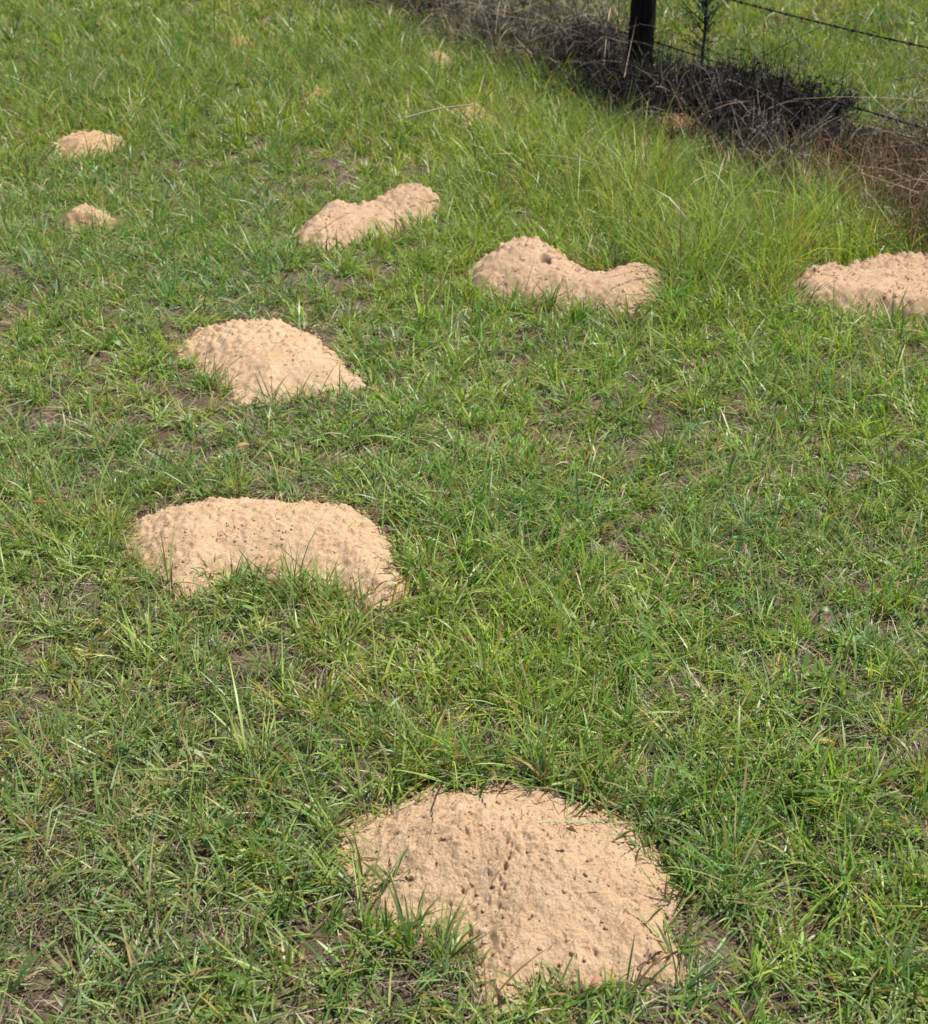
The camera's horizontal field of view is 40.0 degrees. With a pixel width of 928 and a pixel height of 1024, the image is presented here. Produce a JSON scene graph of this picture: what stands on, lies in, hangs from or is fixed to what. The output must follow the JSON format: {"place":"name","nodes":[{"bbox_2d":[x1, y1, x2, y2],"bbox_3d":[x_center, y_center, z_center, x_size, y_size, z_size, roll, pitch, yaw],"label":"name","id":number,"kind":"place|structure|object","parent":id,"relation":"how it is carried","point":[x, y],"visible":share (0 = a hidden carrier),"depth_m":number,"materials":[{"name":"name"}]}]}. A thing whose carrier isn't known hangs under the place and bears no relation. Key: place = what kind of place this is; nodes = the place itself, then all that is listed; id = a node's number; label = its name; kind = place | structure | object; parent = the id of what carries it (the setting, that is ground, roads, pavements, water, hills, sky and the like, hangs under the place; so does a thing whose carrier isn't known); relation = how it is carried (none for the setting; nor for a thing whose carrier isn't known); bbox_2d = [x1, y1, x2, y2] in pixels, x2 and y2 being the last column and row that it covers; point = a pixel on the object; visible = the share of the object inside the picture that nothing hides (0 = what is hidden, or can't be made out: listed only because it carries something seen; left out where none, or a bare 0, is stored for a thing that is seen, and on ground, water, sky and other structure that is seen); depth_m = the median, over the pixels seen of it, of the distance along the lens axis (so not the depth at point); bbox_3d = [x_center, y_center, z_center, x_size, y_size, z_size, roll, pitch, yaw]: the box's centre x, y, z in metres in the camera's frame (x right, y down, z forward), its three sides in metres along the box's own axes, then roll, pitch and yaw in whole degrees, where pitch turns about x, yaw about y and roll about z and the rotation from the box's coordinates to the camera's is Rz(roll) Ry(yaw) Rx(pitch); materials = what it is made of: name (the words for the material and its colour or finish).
{"place":"outdoors","nodes":[
{"label":"outdoors","id":0,"kind":"place"},
{"bbox_2d":[0,0,927,1023],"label":"ground","id":1,"kind":"structure","parent":0,"point":[44,976],"depth_m":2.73,"materials":[{"name":"green plant"}]},
{"bbox_2d":[44,202,119,236],"bbox_3d":[-1.546,-1.210,5.245,0.353,0.103,0.344,9,31,14],"label":"sand mound","id":2,"kind":"object","parent":1,"relation":"on","point":[76,212],"visible":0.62,"depth_m":5.20,"materials":[{"name":"beige sand"}]},
{"bbox_2d":[46,130,125,161],"bbox_3d":[-1.837,-1.827,6.308,0.488,0.094,0.565,-20,35,-30],"label":"sand mound","id":3,"kind":"object","parent":1,"relation":"on","point":[69,140],"visible":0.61,"depth_m":6.24,"materials":[{"name":"beige sand"}]},
{"bbox_2d":[213,0,214,36],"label":"straw","id":4,"kind":"object","parent":1,"relation":"on","point":[214,17],"visible":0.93,"depth_m":8.37,"materials":[{"name":"beige plant"}]},
{"bbox_2d":[234,442,248,448],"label":"dead leaf","id":5,"kind":"object","parent":1,"relation":"on","point":[240,444],"visible":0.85,"depth_m":3.43,"materials":[{"name":"beige plant"}]},
{"bbox_2d":[230,36,253,50],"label":"sand mound","id":6,"kind":"object","parent":1,"relation":"on","point":[240,41],"visible":0.12,"depth_m":8.49,"materials":[{"name":"beige sand"}]},
{"bbox_2d":[105,486,428,629],"bbox_3d":[-0.473,0.076,3.026,0.802,0.099,0.643,0,30,0],"label":"sand mound","id":7,"kind":"object","parent":1,"relation":"on","point":[210,528],"visible":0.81,"depth_m":3.01,"materials":[{"name":"beige sand"}]},
{"bbox_2d":[159,314,384,414],"bbox_3d":[-0.621,-0.498,4.016,0.553,0.101,0.803,-16,34,-25],"label":"sand mound","id":8,"kind":"object","parent":1,"relation":"on","point":[273,348],"visible":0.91,"depth_m":3.95,"materials":[{"name":"beige sand"}]},
{"bbox_2d":[292,85,326,108],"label":"sand mound","id":9,"kind":"object","parent":1,"relation":"on","point":[315,91],"visible":0.18,"depth_m":7.15,"materials":[{"name":"beige sand"}]},
{"bbox_2d":[343,17,364,66],"bbox_3d":[-0.665,-2.846,7.730,0.148,0.302,0.006,-23,37,-34],"label":"straw","id":10,"kind":"object","parent":1,"relation":"on","point":[354,41],"visible":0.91,"depth_m":7.72,"materials":[{"name":"plant"}]},
{"bbox_2d":[284,183,449,260],"bbox_3d":[-0.420,-1.228,5.239,0.571,0.137,0.963,21,36,32],"label":"sand mound","id":11,"kind":"object","parent":1,"relation":"on","point":[383,207],"visible":0.77,"depth_m":5.17,"materials":[{"name":"beige sand"}]},
{"bbox_2d":[379,0,393,45],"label":"straw","id":12,"kind":"object","parent":1,"relation":"on","point":[386,22],"visible":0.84,"depth_m":8.09,"materials":[{"name":"beige plant"}]},
{"bbox_2d":[389,0,486,19],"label":"dry bush","id":13,"kind":"object","parent":1,"relation":"on","point":[421,14],"visible":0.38,"depth_m":9.38,"materials":[{"name":"brown plant"}]},
{"bbox_2d":[405,104,471,118],"bbox_3d":[-0.125,-1.974,6.292,0.334,0.079,0.012,2,30,3],"label":"straw","id":14,"kind":"object","parent":1,"relation":"on","point":[411,116],"visible":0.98,"depth_m":6.29,"materials":[{"name":"beige plant"}]},
{"bbox_2d":[415,50,463,74],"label":"sand mound","id":15,"kind":"object","parent":1,"relation":"on","point":[442,57],"visible":0.1,"depth_m":7.96,"materials":[{"name":"beige sand"}]},
{"bbox_2d":[0,0,927,1023],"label":"dead thatch","id":16,"kind":"object","parent":1,"relation":"on","point":[280,612],"visible":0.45,"depth_m":2.63,"materials":[{"name":"plant"}]},
{"bbox_2d":[0,136,927,858],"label":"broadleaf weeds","id":17,"kind":"object","parent":1,"relation":"on","point":[664,608],"visible":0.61,"depth_m":2.80,"materials":[{"name":"green plant"}]},
{"bbox_2d":[444,102,493,135],"bbox_3d":[0.043,-2.096,6.788,0.409,0.095,0.712,0,30,0],"label":"sand mound","id":18,"kind":"object","parent":1,"relation":"on","point":[468,116],"visible":0.09,"depth_m":6.78,"materials":[{"name":"beige sand"}]},
{"bbox_2d":[456,0,555,50],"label":"dry bush","id":19,"kind":"object","parent":1,"relation":"on","point":[491,23],"visible":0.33,"depth_m":8.38,"materials":[{"name":"brown plant"}]},
{"bbox_2d":[304,762,721,1023],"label":"sand mound","id":20,"kind":"object","parent":1,"relation":"on","point":[537,886],"visible":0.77,"depth_m":2.08,"materials":[{"name":"beige sand"}]},
{"bbox_2d":[444,235,673,324],"bbox_3d":[0.382,-0.876,4.603,0.865,0.160,0.624,19,35,29],"label":"sand mound","id":21,"kind":"object","parent":1,"relation":"on","point":[516,257],"visible":0.75,"depth_m":4.53,"materials":[{"name":"beige sand"}]},
{"bbox_2d":[538,154,611,168],"bbox_3d":[0.472,-1.489,5.418,0.321,0.044,0.005,6,31,10],"label":"straw","id":22,"kind":"object","parent":1,"relation":"on","point":[570,158],"visible":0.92,"depth_m":5.41,"materials":[{"name":"beige plant"}]},
{"bbox_2d":[531,6,629,70],"bbox_3d":[0.760,-2.852,7.737,0.717,0.416,0.708,0,30,0],"label":"dry bush","id":23,"kind":"object","parent":1,"relation":"on","point":[571,33],"visible":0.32,"depth_m":7.66,"materials":[{"name":"brown plant"}]},
{"bbox_2d":[590,975,600,986],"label":"dead leaf","id":24,"kind":"object","parent":1,"relation":"on","point":[596,979],"visible":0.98,"depth_m":1.92,"materials":[{"name":"plant"}]},
{"bbox_2d":[293,0,927,253],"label":"dead brush","id":25,"kind":"object","parent":1,"relation":"on","point":[768,120],"visible":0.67,"depth_m":6.41,"materials":[{"name":"brown plant"}]},
{"bbox_2d":[324,0,927,253],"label":"dry standing straw","id":26,"kind":"object","parent":1,"relation":"on","point":[903,195],"visible":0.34,"depth_m":5.55,"materials":[{"name":"beige plant"}]},
{"bbox_2d":[562,48,708,109],"bbox_3d":[0.942,-2.386,7.027,0.815,0.340,0.782,0,30,0],"label":"dry bush","id":27,"kind":"object","parent":1,"relation":"on","point":[613,79],"visible":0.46,"depth_m":6.94,"materials":[{"name":"brown plant"}]},
{"bbox_2d":[626,0,656,74],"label":"fence post","id":28,"kind":"object","parent":1,"relation":"on","point":[645,17],"visible":0.46,"depth_m":7.13,"materials":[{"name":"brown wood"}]},
{"bbox_2d":[515,0,927,129],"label":"barbed wire","id":29,"kind":"object","parent":28,"relation":"attached to","point":[861,109],"visible":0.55,"depth_m":6.08,"materials":[{"name":"black metal"}]},
{"bbox_2d":[732,0,927,49],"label":"barbed wire","id":30,"kind":"object","parent":28,"relation":"attached to","point":[831,25],"visible":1,"depth_m":5.89,"materials":[{"name":"black metal"}]},
{"bbox_2d":[643,113,711,138],"bbox_3d":[1.099,-2.002,6.602,0.443,0.104,0.524,0,30,0],"label":"sand mound","id":31,"kind":"object","parent":1,"relation":"on","point":[682,121],"visible":0.16,"depth_m":6.51,"materials":[{"name":"beige sand"}]},
{"bbox_2d":[679,44,700,108],"bbox_3d":[1.190,-2.278,6.766,0.110,0.382,0.024,-5,30,-8],"label":"dead stalk","id":32,"kind":"object","parent":1,"relation":"on","point":[695,65],"visible":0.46,"depth_m":6.72,"materials":[{"name":"brown plant"}]},
{"bbox_2d":[637,54,748,115],"bbox_3d":[1.286,-2.280,6.833,0.646,0.342,0.628,-16,34,-25],"label":"dry bush","id":33,"kind":"object","parent":1,"relation":"on","point":[692,65],"visible":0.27,"depth_m":6.78,"materials":[{"name":"brown plant"}]},
{"bbox_2d":[675,0,729,62],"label":"sapling","id":34,"kind":"object","parent":1,"relation":"on","point":[706,21],"visible":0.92,"depth_m":7.24,"materials":[{"name":"green plant"}]},
{"bbox_2d":[692,77,715,125],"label":"dead stalk","id":35,"kind":"object","parent":1,"relation":"on","point":[709,100],"visible":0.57,"depth_m":6.49,"materials":[{"name":"plant"}]},
{"bbox_2d":[725,124,764,147],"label":"leafy weed","id":36,"kind":"object","parent":1,"relation":"on","point":[749,136],"visible":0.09,"depth_m":6.25,"materials":[{"name":"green plant"}]},
{"bbox_2d":[691,49,813,127],"bbox_3d":[1.488,-2.160,6.580,0.609,0.388,0.611,-21,36,-32],"label":"dry bush","id":37,"kind":"object","parent":1,"relation":"on","point":[755,78],"visible":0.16,"depth_m":6.53,"materials":[{"name":"brown plant"}]},
{"bbox_2d":[732,64,864,143],"bbox_3d":[1.654,-1.996,6.304,0.635,0.387,0.614,0,30,0],"label":"dry bush","id":38,"kind":"object","parent":1,"relation":"on","point":[830,96],"visible":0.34,"depth_m":6.22,"materials":[{"name":"brown plant"}]},
{"bbox_2d":[817,738,833,742],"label":"dead leaf","id":39,"kind":"object","parent":1,"relation":"on","point":[825,740],"visible":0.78,"depth_m":2.37,"materials":[{"name":"plant"}]},
{"bbox_2d":[791,114,904,169],"bbox_3d":[1.813,-1.730,5.995,0.535,0.242,0.503,12,32,20],"label":"dry bush","id":40,"kind":"object","parent":1,"relation":"on","point":[852,141],"visible":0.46,"depth_m":5.94,"materials":[{"name":"brown plant"}]},
{"bbox_2d":[780,248,927,329],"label":"sand mound","id":41,"kind":"object","parent":1,"relation":"on","point":[901,273],"visible":0.68,"depth_m":4.41,"materials":[{"name":"beige sand"}]},
{"bbox_2d":[812,198,902,228],"bbox_3d":[1.612,-1.223,5.227,0.383,0.116,0.300,16,33,25],"label":"leafy weed","id":42,"kind":"object","parent":1,"relation":"on","point":[868,213],"visible":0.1,"depth_m":5.19,"materials":[{"name":"green plant"}]},
{"bbox_2d":[859,110,927,177],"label":"dry bush","id":43,"kind":"object","parent":1,"relation":"on","point":[899,139],"visible":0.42,"depth_m":5.75,"materials":[{"name":"brown plant"}]}
]}

